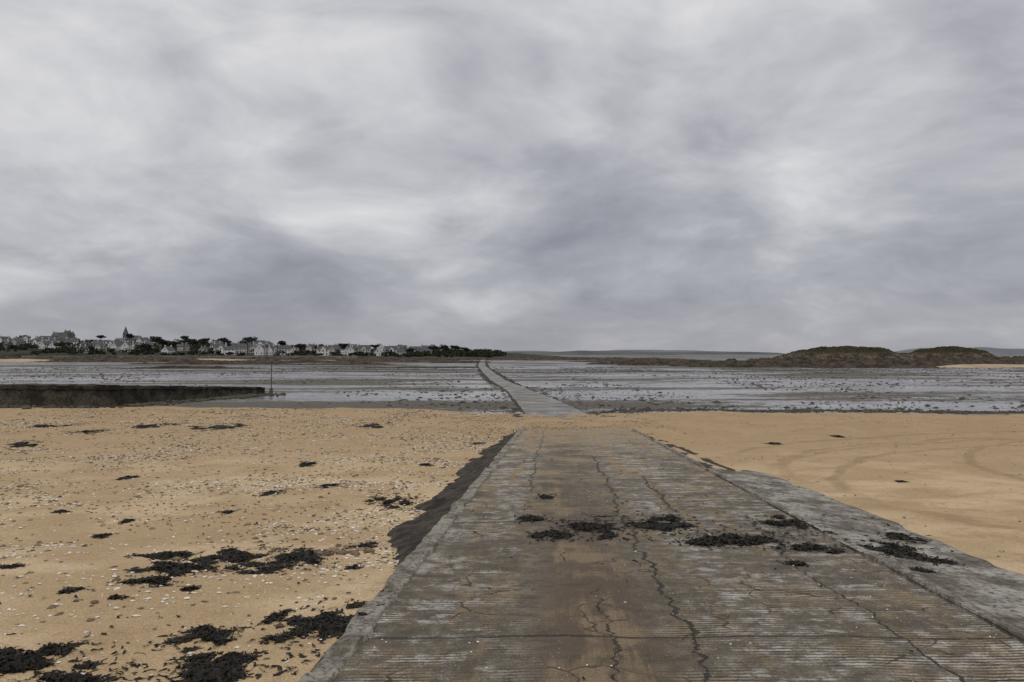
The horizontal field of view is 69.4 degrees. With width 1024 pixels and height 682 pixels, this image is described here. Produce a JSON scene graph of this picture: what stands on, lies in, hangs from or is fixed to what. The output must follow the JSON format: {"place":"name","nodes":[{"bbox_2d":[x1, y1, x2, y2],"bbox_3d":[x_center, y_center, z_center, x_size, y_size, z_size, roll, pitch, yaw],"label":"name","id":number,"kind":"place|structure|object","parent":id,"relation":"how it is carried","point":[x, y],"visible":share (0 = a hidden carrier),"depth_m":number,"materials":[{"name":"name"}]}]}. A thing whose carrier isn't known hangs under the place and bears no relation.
{"place":"outdoors","nodes":[
{"label":"outdoors","id":0,"kind":"place"},
{"bbox_2d":[0,343,563,358],"bbox_3d":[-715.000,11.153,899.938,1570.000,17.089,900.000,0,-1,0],"label":"village hill","id":1,"kind":"structure","parent":0,"point":[11,353],"depth_m":528.62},
{"bbox_2d":[11,337,24,344],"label":"village house","id":2,"kind":"structure","parent":1,"relation":"on","point":[17,341],"depth_m":637.44,"materials":[{"name":"stone"}]},
{"bbox_2d":[38,340,50,348],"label":"village house","id":3,"kind":"structure","parent":1,"relation":"on","point":[42,344],"depth_m":619.67,"materials":[{"name":"paint"}]},
{"bbox_2d":[51,331,74,342],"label":"manor house","id":4,"kind":"structure","parent":1,"relation":"on","point":[58,336],"depth_m":741.28,"materials":[{"name":"stone"}]},
{"bbox_2d":[65,337,78,346],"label":"village house","id":5,"kind":"structure","parent":1,"relation":"on","point":[74,341],"depth_m":658.47,"materials":[{"name":"stone"}]},
{"bbox_2d":[95,342,106,350],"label":"village house","id":6,"kind":"structure","parent":1,"relation":"on","point":[99,346],"depth_m":592.68,"materials":[{"name":"stone"}]},
{"bbox_2d":[121,341,131,351],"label":"village house","id":7,"kind":"structure","parent":1,"relation":"on","point":[125,344],"depth_m":585.67,"materials":[{"name":"paint"}]},
{"bbox_2d":[122,327,140,341],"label":"church","id":8,"kind":"structure","parent":1,"relation":"on","point":[125,332],"depth_m":788.06,"materials":[{"name":"stone"}]},
{"bbox_2d":[161,345,174,353],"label":"village house","id":9,"kind":"structure","parent":1,"relation":"on","point":[167,349],"depth_m":536.38,"materials":[{"name":"stone"}]},
{"bbox_2d":[177,342,189,350],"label":"village house","id":10,"kind":"structure","parent":1,"relation":"on","point":[180,347],"depth_m":618.22,"materials":[{"name":"stone"}]},
{"bbox_2d":[184,338,199,349],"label":"pine tree","id":11,"kind":"object","parent":1,"relation":"on","point":[193,341],"visible":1,"depth_m":573.90,"materials":[{"name":"green plant"}]},
{"bbox_2d":[213,343,226,353],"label":"village house","id":12,"kind":"structure","parent":1,"relation":"on","point":[219,347],"depth_m":592.02,"materials":[{"name":"stone"}]},
{"bbox_2d":[223,345,237,354],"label":"village house","id":13,"kind":"structure","parent":1,"relation":"on","point":[227,349],"depth_m":548.13,"materials":[{"name":"stone"}]},
{"bbox_2d":[237,343,249,352],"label":"village house","id":14,"kind":"structure","parent":1,"relation":"on","point":[241,348],"depth_m":597.67,"materials":[{"name":"paint"}]},
{"bbox_2d":[237,337,258,354],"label":"pine tree","id":15,"kind":"object","parent":1,"relation":"on","point":[247,340],"visible":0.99,"depth_m":558.41,"materials":[{"name":"green plant"}]},
{"bbox_2d":[0,339,506,357],"bbox_3d":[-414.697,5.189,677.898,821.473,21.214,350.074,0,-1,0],"label":"village trees","id":16,"kind":"object","parent":1,"relation":"on","point":[72,349],"visible":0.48,"depth_m":556.03,"materials":[{"name":"plant"}]},
{"bbox_2d":[254,343,266,354],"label":"village house","id":17,"kind":"structure","parent":1,"relation":"on","point":[259,349],"depth_m":539.98,"materials":[{"name":"paint"}]},
{"bbox_2d":[266,345,277,354],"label":"village house","id":18,"kind":"structure","parent":1,"relation":"on","point":[270,349],"depth_m":546.25,"materials":[{"name":"paint"}]},
{"bbox_2d":[278,344,290,354],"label":"village house","id":19,"kind":"structure","parent":1,"relation":"on","point":[284,347],"depth_m":558.15,"materials":[{"name":"stone"}]},
{"bbox_2d":[316,344,328,355],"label":"village house","id":20,"kind":"structure","parent":1,"relation":"on","point":[324,350],"depth_m":542.34,"materials":[{"name":"paint"}]},
{"bbox_2d":[358,344,370,354],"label":"village house","id":21,"kind":"structure","parent":1,"relation":"on","point":[365,348],"depth_m":592.22,"materials":[{"name":"stone"}]},
{"bbox_2d":[383,345,396,354],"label":"village house","id":22,"kind":"structure","parent":1,"relation":"on","point":[388,348],"depth_m":597.98,"materials":[{"name":"stone"}]},
{"bbox_2d":[0,354,1023,681],"bbox_3d":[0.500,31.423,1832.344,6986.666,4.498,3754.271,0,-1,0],"label":"beach ground","id":23,"kind":"structure","parent":0,"point":[968,498],"depth_m":19.62,"materials":[{"name":"sand"}]},
{"bbox_2d":[0,564,29,569],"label":"seaweed clump","id":24,"kind":"object","parent":23,"relation":"on","point":[8,566],"visible":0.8,"depth_m":7.38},
{"bbox_2d":[0,359,48,361],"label":"sand bank","id":25,"kind":"structure","parent":23,"relation":"on","point":[17,360],"depth_m":338.42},
{"bbox_2d":[0,356,52,358],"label":"rock reef","id":26,"kind":"object","parent":23,"relation":"on","point":[5,357],"visible":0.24,"depth_m":414.67},
{"bbox_2d":[5,440,56,447],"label":"seaweed clump","id":27,"kind":"object","parent":23,"relation":"on","point":[19,444],"visible":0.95,"depth_m":26.08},
{"bbox_2d":[12,424,77,428],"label":"seaweed clump","id":28,"kind":"object","parent":23,"relation":"on","point":[43,426],"visible":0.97,"depth_m":32.64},
{"bbox_2d":[12,357,114,359],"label":"rock reef","id":29,"kind":"object","parent":23,"relation":"on","point":[62,358],"visible":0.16,"depth_m":358.14},
{"bbox_2d":[0,640,128,681],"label":"seaweed clump","id":30,"kind":"object","parent":23,"relation":"on","point":[12,660],"visible":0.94,"depth_m":4.80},
{"bbox_2d":[56,586,89,593],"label":"seaweed clump","id":31,"kind":"object","parent":23,"relation":"on","point":[70,590],"visible":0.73,"depth_m":6.45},
{"bbox_2d":[10,669,145,681],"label":"seaweed clump","id":32,"kind":"object","parent":23,"relation":"on","point":[58,676],"visible":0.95,"depth_m":4.55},
{"bbox_2d":[56,429,109,434],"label":"seaweed clump","id":33,"kind":"object","parent":23,"relation":"on","point":[91,431],"visible":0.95,"depth_m":30.33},
{"bbox_2d":[24,355,170,358],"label":"rock reef","id":34,"kind":"object","parent":23,"relation":"on","point":[119,357],"visible":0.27,"depth_m":435.71},
{"bbox_2d":[91,533,118,538],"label":"seaweed clump","id":35,"kind":"object","parent":23,"relation":"on","point":[100,535],"visible":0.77,"depth_m":10.33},
{"bbox_2d":[107,593,129,599],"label":"seaweed clump","id":36,"kind":"object","parent":23,"relation":"on","point":[115,596],"visible":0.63,"depth_m":6.22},
{"bbox_2d":[0,383,264,407],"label":"stone jetty","id":37,"kind":"object","parent":23,"relation":"on","point":[76,395],"visible":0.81,"depth_m":49.27,"materials":[{"name":"stone"}]},
{"bbox_2d":[34,358,240,361],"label":"rock reef","id":38,"kind":"object","parent":23,"relation":"on","point":[137,360],"visible":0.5,"depth_m":325.75},
{"bbox_2d":[0,392,285,408],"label":"jetty boulders","id":39,"kind":"object","parent":23,"relation":"on","point":[210,398],"visible":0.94,"depth_m":51.49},
{"bbox_2d":[111,575,178,587],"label":"seaweed clump","id":40,"kind":"object","parent":23,"relation":"on","point":[158,580],"visible":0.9,"depth_m":6.79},
{"bbox_2d":[132,422,187,428],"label":"seaweed clump","id":41,"kind":"object","parent":23,"relation":"on","point":[148,426],"visible":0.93,"depth_m":32.36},
{"bbox_2d":[124,550,202,560],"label":"seaweed clump","id":42,"kind":"object","parent":23,"relation":"on","point":[165,555],"visible":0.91,"depth_m":8.21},
{"bbox_2d":[123,560,219,576],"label":"seaweed clump","id":43,"kind":"object","parent":23,"relation":"on","point":[174,569],"visible":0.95,"depth_m":7.33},
{"bbox_2d":[110,365,264,368],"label":"rock reef","id":44,"kind":"object","parent":23,"relation":"on","point":[191,367],"visible":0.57,"depth_m":187.90},
{"bbox_2d":[21,355,356,358],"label":"sea wall","id":45,"kind":"structure","parent":23,"relation":"on","point":[340,357],"depth_m":489.46,"materials":[{"name":"stone"}]},
{"bbox_2d":[179,584,201,591],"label":"seaweed clump","id":46,"kind":"object","parent":23,"relation":"on","point":[193,587],"visible":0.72,"depth_m":6.57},
{"bbox_2d":[172,651,222,663],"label":"seaweed clump","id":47,"kind":"object","parent":23,"relation":"on","point":[208,656],"visible":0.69,"depth_m":4.91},
{"bbox_2d":[148,622,254,653],"bbox_3d":[-2.217,2.123,5.284,0.705,0.112,0.584,0,-1,0],"label":"seaweed clump","id":48,"kind":"object","parent":23,"relation":"on","point":[208,633],"visible":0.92,"depth_m":5.26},
{"bbox_2d":[100,643,316,681],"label":"seaweed clump","id":49,"kind":"object","parent":23,"relation":"on","point":[225,667],"visible":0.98,"depth_m":4.61,"materials":[{"name":"plant"}]},
{"bbox_2d":[130,360,290,364],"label":"rock reef","id":50,"kind":"object","parent":23,"relation":"on","point":[211,362],"visible":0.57,"depth_m":256.81},
{"bbox_2d":[168,422,270,431],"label":"seaweed clump","id":51,"kind":"object","parent":23,"relation":"on","point":[218,427],"visible":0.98,"depth_m":31.88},
{"bbox_2d":[147,544,305,571],"bbox_3d":[-3.075,2.403,8.220,1.183,0.270,1.872,0,-1,0],"label":"seaweed clump","id":52,"kind":"object","parent":23,"relation":"on","point":[232,555],"visible":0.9,"depth_m":8.07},
{"bbox_2d":[212,561,303,574],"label":"seaweed clump","id":53,"kind":"object","parent":23,"relation":"on","point":[271,568],"visible":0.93,"depth_m":7.53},
{"bbox_2d":[0,407,516,648],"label":"beach pebbles","id":54,"kind":"object","parent":23,"relation":"on","point":[117,578],"visible":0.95,"depth_m":15.84,"materials":[{"name":"stone"}]},
{"bbox_2d":[0,411,517,675],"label":"shell fragments","id":55,"kind":"object","parent":23,"relation":"on","point":[116,588],"visible":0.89,"depth_m":14.10,"materials":[{"name":"white"}]},
{"bbox_2d":[161,356,365,359],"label":"rock reef","id":56,"kind":"object","parent":23,"relation":"on","point":[285,358],"visible":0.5,"depth_m":424.83},
{"bbox_2d":[252,490,287,497],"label":"seaweed clump","id":57,"kind":"object","parent":23,"relation":"on","point":[271,492],"visible":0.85,"depth_m":14.14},
{"bbox_2d":[258,631,295,643],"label":"seaweed clump","id":58,"kind":"object","parent":23,"relation":"on","point":[281,638],"visible":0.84,"depth_m":5.16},
{"bbox_2d":[228,547,345,568],"bbox_3d":[-2.429,2.425,8.260,1.112,0.209,1.258,0,-1,0],"label":"seaweed clump","id":59,"kind":"object","parent":23,"relation":"on","point":[309,556],"visible":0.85,"depth_m":8.11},
{"bbox_2d":[224,359,360,362],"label":"rock reef","id":60,"kind":"object","parent":23,"relation":"on","point":[299,361],"visible":0.41,"depth_m":296.57},
{"bbox_2d":[294,461,316,466],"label":"seaweed clump","id":61,"kind":"object","parent":23,"relation":"on","point":[307,464],"visible":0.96,"depth_m":19.51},
{"bbox_2d":[244,590,394,655],"bbox_3d":[-1.425,2.099,5.498,0.971,0.185,1.449,0,-1,0],"label":"seaweed clump","id":62,"kind":"object","parent":23,"relation":"on","point":[332,623],"visible":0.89,"depth_m":5.45,"materials":[{"name":"plant"}]},
{"bbox_2d":[315,483,341,488],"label":"seaweed clump","id":63,"kind":"object","parent":23,"relation":"on","point":[324,486],"visible":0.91,"depth_m":15.34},
{"bbox_2d":[259,362,408,364],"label":"rock reef","id":64,"kind":"object","parent":23,"relation":"on","point":[364,363],"visible":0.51,"depth_m":247.67},
{"bbox_2d":[305,546,381,556],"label":"seaweed clump","id":65,"kind":"object","parent":23,"relation":"on","point":[355,552],"visible":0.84,"depth_m":8.58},
{"bbox_2d":[349,541,379,548],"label":"seaweed clump","id":66,"kind":"object","parent":23,"relation":"on","point":[369,544],"visible":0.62,"depth_m":9.15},
{"bbox_2d":[346,422,395,429],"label":"seaweed clump","id":67,"kind":"object","parent":23,"relation":"on","point":[372,425],"visible":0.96,"depth_m":33.02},
{"bbox_2d":[362,493,425,510],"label":"seaweed clump","id":68,"kind":"object","parent":23,"relation":"on","point":[388,502],"visible":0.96,"depth_m":13.04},
{"bbox_2d":[334,359,490,361],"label":"rock reef","id":69,"kind":"object","parent":23,"relation":"on","point":[402,360],"visible":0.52,"depth_m":325.54},
{"bbox_2d":[363,366,478,367],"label":"rock reef","id":70,"kind":"object","parent":23,"relation":"on","point":[422,367],"visible":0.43,"depth_m":198.55},
{"bbox_2d":[343,357,509,359],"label":"rock reef","id":71,"kind":"object","parent":23,"relation":"on","point":[438,358],"visible":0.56,"depth_m":416.29},
{"bbox_2d":[429,361,489,362],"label":"rock reef","id":72,"kind":"object","parent":23,"relation":"on","point":[459,362],"visible":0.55,"depth_m":297.73},
{"bbox_2d":[0,408,1014,681],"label":"seaweed scraps","id":73,"kind":"object","parent":23,"relation":"on","point":[338,506],"visible":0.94,"depth_m":12.79,"materials":[{"name":"plant"}]},
{"bbox_2d":[1,367,1023,412],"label":"mudflat stones","id":74,"kind":"object","parent":23,"relation":"on","point":[641,398],"visible":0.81,"depth_m":97.38,"materials":[{"name":"stone"}]},
{"bbox_2d":[482,356,608,357],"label":"rock reef","id":75,"kind":"object","parent":23,"relation":"on","point":[536,357],"visible":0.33,"depth_m":514.96},
{"bbox_2d":[440,411,685,438],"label":"beach pebbles","id":76,"kind":"object","parent":23,"relation":"on","point":[545,424],"visible":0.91,"depth_m":34.31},
{"bbox_2d":[496,357,680,359],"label":"rock reef","id":77,"kind":"object","parent":23,"relation":"on","point":[609,358],"visible":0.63,"depth_m":414.42},
{"bbox_2d":[588,359,673,363],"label":"rock reef","id":78,"kind":"object","parent":23,"relation":"on","point":[631,361],"visible":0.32,"depth_m":260.68},
{"bbox_2d":[569,359,695,361],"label":"rock reef","id":79,"kind":"object","parent":23,"relation":"on","point":[622,360],"visible":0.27,"depth_m":327.26},
{"bbox_2d":[298,426,1023,681],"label":"concrete slipway","id":80,"kind":"structure","parent":23,"relation":"on","point":[567,609],"depth_m":6.26,"materials":[{"name":"concrete"}]},
{"bbox_2d":[514,514,551,521],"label":"seaweed clump","id":81,"kind":"object","parent":80,"relation":"on","point":[531,517],"visible":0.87,"depth_m":9.53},
{"bbox_2d":[536,493,556,499],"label":"seaweed clump","id":82,"kind":"object","parent":80,"relation":"on","point":[543,496],"visible":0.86,"depth_m":11.50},
{"bbox_2d":[525,529,577,541],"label":"seaweed clump","id":83,"kind":"object","parent":80,"relation":"on","point":[551,533],"visible":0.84,"depth_m":8.50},
{"bbox_2d":[547,518,628,541],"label":"seaweed clump","id":84,"kind":"object","parent":80,"relation":"on","point":[591,527],"visible":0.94,"depth_m":8.85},
{"bbox_2d":[588,513,707,534],"bbox_3d":[1.684,2.284,9.248,1.441,0.156,1.479,0,-1,0],"label":"seaweed clump","id":85,"kind":"object","parent":80,"relation":"on","point":[654,523],"visible":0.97,"depth_m":9.07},
{"bbox_2d":[361,426,996,676],"bbox_3d":[2.001,2.888,19.514,4.400,1.482,33.176,0,-1,3],"label":"grit on slipway","id":86,"kind":"object","parent":80,"relation":"on","point":[614,569],"visible":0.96,"depth_m":6.05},
{"bbox_2d":[674,538,722,546],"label":"seaweed clump","id":87,"kind":"object","parent":80,"relation":"on","point":[694,541],"visible":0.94,"depth_m":8.07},
{"bbox_2d":[679,528,795,550],"bbox_3d":[2.543,2.218,8.353,1.188,0.160,1.151,0,-1,0],"label":"seaweed clump","id":88,"kind":"object","parent":80,"relation":"on","point":[733,539],"visible":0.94,"depth_m":8.16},
{"bbox_2d":[776,559,808,566],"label":"seaweed clump","id":89,"kind":"object","parent":80,"relation":"on","point":[797,562],"visible":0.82,"depth_m":7.15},
{"bbox_2d":[739,514,848,538],"bbox_3d":[3.399,2.295,9.152,0.974,0.147,1.474,0,-1,0],"label":"seaweed clump","id":90,"kind":"object","parent":80,"relation":"on","point":[797,524],"visible":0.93,"depth_m":9.17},
{"bbox_2d":[770,541,857,553],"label":"seaweed clump","id":91,"kind":"object","parent":80,"relation":"on","point":[807,546],"visible":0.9,"depth_m":7.81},
{"bbox_2d":[844,538,951,564],"bbox_3d":[4.163,2.266,7.954,0.736,0.136,1.143,0,-1,0],"label":"seaweed clump","id":92,"kind":"object","parent":80,"relation":"on","point":[906,550],"visible":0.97,"depth_m":7.93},
{"bbox_2d":[877,532,931,543],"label":"seaweed clump","id":93,"kind":"object","parent":80,"relation":"on","point":[896,536],"visible":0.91,"depth_m":8.75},
{"bbox_2d":[909,566,940,572],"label":"seaweed clump","id":94,"kind":"object","parent":80,"relation":"on","point":[918,569],"visible":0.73,"depth_m":7.05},
{"bbox_2d":[897,552,965,565],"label":"seaweed clump","id":95,"kind":"object","parent":80,"relation":"on","point":[940,561],"visible":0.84,"depth_m":7.53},
{"bbox_2d":[618,359,723,365],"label":"rock reef","id":96,"kind":"object","parent":23,"relation":"on","point":[652,363],"visible":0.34,"depth_m":237.23},
{"bbox_2d":[669,360,779,366],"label":"rock reef","id":97,"kind":"object","parent":23,"relation":"on","point":[748,362],"visible":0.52,"depth_m":220.63},
{"bbox_2d":[689,364,788,367],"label":"rock reef","id":98,"kind":"object","parent":23,"relation":"on","point":[739,365],"visible":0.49,"depth_m":202.94},
{"bbox_2d":[676,357,828,364],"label":"rock reef","id":99,"kind":"object","parent":23,"relation":"on","point":[789,360],"visible":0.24,"depth_m":232.25},
{"bbox_2d":[597,408,1023,413],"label":"strandline stones","id":100,"kind":"object","parent":23,"relation":"on","point":[631,410],"visible":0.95,"depth_m":43.75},
{"bbox_2d":[762,362,868,367],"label":"rock reef","id":101,"kind":"object","parent":23,"relation":"on","point":[781,365],"visible":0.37,"depth_m":202.49},
{"bbox_2d":[773,346,915,359],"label":"rocky island","id":102,"kind":"structure","parent":23,"relation":"on","point":[842,352],"depth_m":253.25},
{"bbox_2d":[668,412,1020,571],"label":"beach pebbles","id":103,"kind":"object","parent":23,"relation":"on","point":[893,450],"visible":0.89,"depth_m":28.79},
{"bbox_2d":[809,364,938,367],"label":"rock reef","id":104,"kind":"object","parent":23,"relation":"on","point":[879,366],"visible":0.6,"depth_m":197.72},
{"bbox_2d":[779,358,972,365],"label":"rock reef","id":105,"kind":"object","parent":23,"relation":"on","point":[867,361],"visible":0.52,"depth_m":226.13},
{"bbox_2d":[892,359,957,363],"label":"rock reef","id":106,"kind":"object","parent":23,"relation":"on","point":[934,361],"visible":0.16,"depth_m":230.47},
{"bbox_2d":[906,346,996,358],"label":"rocky island","id":107,"kind":"structure","parent":23,"relation":"on","point":[942,352],"depth_m":341.95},
{"bbox_2d":[917,357,996,363],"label":"rock reef","id":108,"kind":"object","parent":23,"relation":"on","point":[963,361],"visible":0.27,"depth_m":265.60},
{"bbox_2d":[937,364,1023,367],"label":"sand bank","id":109,"kind":"structure","parent":23,"relation":"on","point":[987,365],"depth_m":204.04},
{"bbox_2d":[942,356,1023,361],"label":"rock reef","id":110,"kind":"object","parent":23,"relation":"on","point":[1007,358],"visible":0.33,"depth_m":305.70},
{"bbox_2d":[988,360,1023,364],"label":"rock reef","id":111,"kind":"object","parent":23,"relation":"on","point":[1015,362],"visible":0.55,"depth_m":258.64},
{"bbox_2d":[0,0,1023,353],"label":"sky","id":112,"kind":"structure","parent":0,"point":[773,176],"materials":[{"name":"grey"}]},
{"bbox_2d":[478,360,587,418],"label":"causeway road","id":113,"kind":"structure","parent":0,"point":[526,401],"depth_m":53.77,"materials":[{"name":"concrete"}]},
{"bbox_2d":[475,363,615,416],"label":"causeway rocks","id":114,"kind":"object","parent":113,"relation":"on","point":[511,381],"visible":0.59,"depth_m":71.78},
{"bbox_2d":[507,350,675,354],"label":"distant hills","id":115,"kind":"structure","parent":0,"point":[583,352],"depth_m":1581.97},
{"bbox_2d":[502,350,727,351],"bbox_3d":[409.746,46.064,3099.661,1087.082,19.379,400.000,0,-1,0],"label":"distant hills","id":116,"kind":"structure","parent":0,"point":[636,350],"depth_m":3039.12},
{"bbox_2d":[664,352,783,353],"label":"distant hills","id":117,"kind":"structure","parent":0,"point":[722,353],"depth_m":1978.29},
{"bbox_2d":[895,347,1023,353],"bbox_3d":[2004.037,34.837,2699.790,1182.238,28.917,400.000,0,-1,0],"label":"distant hills","id":118,"kind":"structure","parent":0,"point":[1002,351],"depth_m":2610.10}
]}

